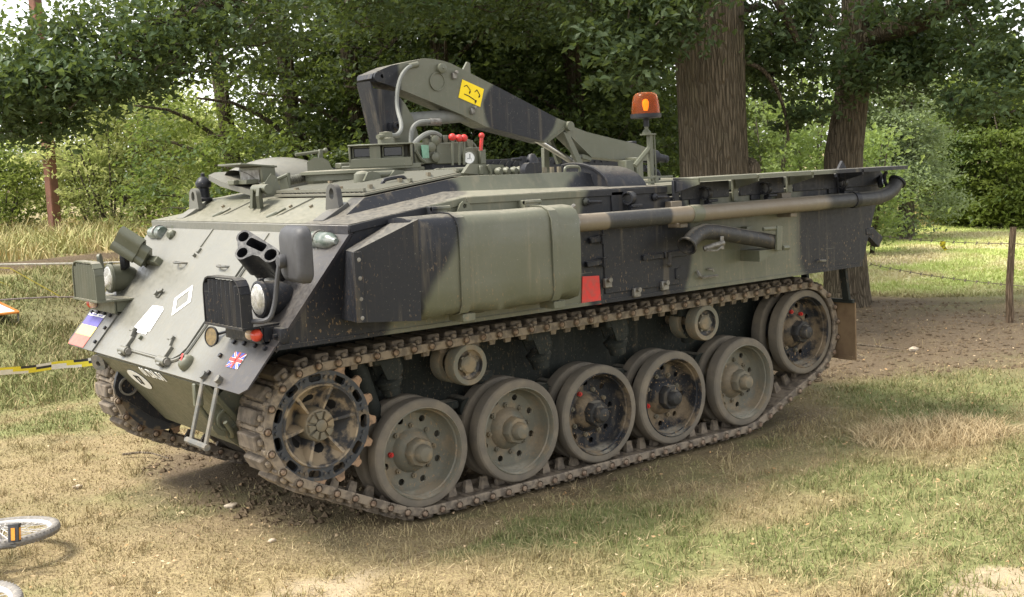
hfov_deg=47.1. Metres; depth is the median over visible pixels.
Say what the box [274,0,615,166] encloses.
background tree
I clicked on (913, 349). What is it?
stone
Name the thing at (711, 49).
oak tree
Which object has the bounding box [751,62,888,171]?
sapling
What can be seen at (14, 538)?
bicycle
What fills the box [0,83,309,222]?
distant left wood
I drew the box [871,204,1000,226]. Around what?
hedge foot grass
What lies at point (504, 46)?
background tree
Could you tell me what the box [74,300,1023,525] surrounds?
soil clods
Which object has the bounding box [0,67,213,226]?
willow shrub
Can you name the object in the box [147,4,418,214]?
background tree
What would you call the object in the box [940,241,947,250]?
tape scrap
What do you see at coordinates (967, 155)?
hedge bush
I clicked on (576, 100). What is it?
background tree
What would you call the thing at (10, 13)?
sky
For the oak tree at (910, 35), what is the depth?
14.47 m
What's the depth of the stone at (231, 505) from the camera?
7.47 m
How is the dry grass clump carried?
on the ground at (216, 472)
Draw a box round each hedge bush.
[915,55,1022,227]
[943,60,1023,228]
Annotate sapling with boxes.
[746,86,827,172]
[746,87,783,171]
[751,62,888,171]
[806,118,951,254]
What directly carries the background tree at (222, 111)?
on the ground at (216, 472)
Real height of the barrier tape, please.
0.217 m
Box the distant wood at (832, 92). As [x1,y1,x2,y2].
[271,5,1023,200]
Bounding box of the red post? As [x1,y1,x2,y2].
[28,0,61,230]
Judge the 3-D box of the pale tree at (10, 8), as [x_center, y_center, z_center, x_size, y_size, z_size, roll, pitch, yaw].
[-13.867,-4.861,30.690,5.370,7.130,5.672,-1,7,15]
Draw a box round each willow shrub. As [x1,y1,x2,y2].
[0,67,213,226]
[0,141,78,231]
[25,126,165,229]
[69,58,203,220]
[104,92,241,214]
[154,144,247,214]
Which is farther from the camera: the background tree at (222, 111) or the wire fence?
the background tree at (222, 111)
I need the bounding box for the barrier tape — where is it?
[0,358,92,374]
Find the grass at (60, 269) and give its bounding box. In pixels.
[0,257,119,410]
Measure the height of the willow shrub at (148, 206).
4.097 m
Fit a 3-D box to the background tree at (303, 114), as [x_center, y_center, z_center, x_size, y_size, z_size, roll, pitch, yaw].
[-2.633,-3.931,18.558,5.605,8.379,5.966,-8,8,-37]
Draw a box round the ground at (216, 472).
[0,150,1023,596]
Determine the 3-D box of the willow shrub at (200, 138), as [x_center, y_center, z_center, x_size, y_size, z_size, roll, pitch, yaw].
[-7.004,-2.760,24.803,3.605,3.152,3.366,-8,8,-37]
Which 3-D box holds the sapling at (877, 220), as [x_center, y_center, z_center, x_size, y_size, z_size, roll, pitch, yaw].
[7.042,-2.105,22.820,2.428,2.722,2.782,-8,8,-37]
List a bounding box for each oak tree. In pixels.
[0,0,875,176]
[745,0,1023,307]
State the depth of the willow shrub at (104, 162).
24.06 m
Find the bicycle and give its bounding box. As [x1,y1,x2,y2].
[0,516,60,596]
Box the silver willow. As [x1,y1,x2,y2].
[818,12,986,239]
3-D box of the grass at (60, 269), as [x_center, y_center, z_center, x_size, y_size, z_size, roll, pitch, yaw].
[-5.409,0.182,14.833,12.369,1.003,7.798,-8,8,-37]
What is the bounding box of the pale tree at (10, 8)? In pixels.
[0,0,47,59]
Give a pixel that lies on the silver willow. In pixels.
(930, 173)
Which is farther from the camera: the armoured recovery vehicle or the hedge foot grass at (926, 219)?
the hedge foot grass at (926, 219)
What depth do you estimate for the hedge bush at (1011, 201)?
28.17 m
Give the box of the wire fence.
[870,227,1023,322]
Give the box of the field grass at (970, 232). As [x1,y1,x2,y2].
[794,224,1023,297]
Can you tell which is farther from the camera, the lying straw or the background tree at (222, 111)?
the background tree at (222, 111)
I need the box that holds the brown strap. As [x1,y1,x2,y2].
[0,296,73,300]
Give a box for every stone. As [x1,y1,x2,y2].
[224,502,237,508]
[909,346,918,351]
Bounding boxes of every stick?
[122,451,168,458]
[857,343,898,349]
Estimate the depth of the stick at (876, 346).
12.22 m
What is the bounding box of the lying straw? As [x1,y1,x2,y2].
[2,358,1023,596]
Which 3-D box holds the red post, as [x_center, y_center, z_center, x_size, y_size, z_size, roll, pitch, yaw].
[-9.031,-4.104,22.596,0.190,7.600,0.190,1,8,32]
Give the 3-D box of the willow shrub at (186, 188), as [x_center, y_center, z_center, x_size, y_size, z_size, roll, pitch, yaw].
[-5.645,-2.072,23.184,2.980,2.111,2.898,-8,8,-37]
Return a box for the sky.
[0,0,1023,190]
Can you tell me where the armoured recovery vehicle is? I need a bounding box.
[68,58,907,520]
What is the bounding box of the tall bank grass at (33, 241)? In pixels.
[0,208,172,261]
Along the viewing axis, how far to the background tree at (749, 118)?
18.99 m
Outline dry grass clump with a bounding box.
[834,405,1023,454]
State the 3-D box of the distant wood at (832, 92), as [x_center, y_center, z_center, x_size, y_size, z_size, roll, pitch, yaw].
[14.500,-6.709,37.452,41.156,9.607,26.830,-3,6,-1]
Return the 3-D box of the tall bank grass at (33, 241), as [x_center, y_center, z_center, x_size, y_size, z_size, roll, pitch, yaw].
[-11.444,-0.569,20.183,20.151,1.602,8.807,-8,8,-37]
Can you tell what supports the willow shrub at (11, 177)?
on the ground at (216, 472)
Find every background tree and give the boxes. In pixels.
[77,3,331,237]
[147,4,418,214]
[209,0,513,197]
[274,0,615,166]
[336,2,641,158]
[405,1,679,177]
[506,0,814,177]
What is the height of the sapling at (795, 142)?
3.718 m
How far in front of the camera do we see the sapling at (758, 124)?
28.80 m
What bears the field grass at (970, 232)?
on the ground at (216, 472)
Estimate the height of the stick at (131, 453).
0.035 m
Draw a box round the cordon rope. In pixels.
[0,261,119,265]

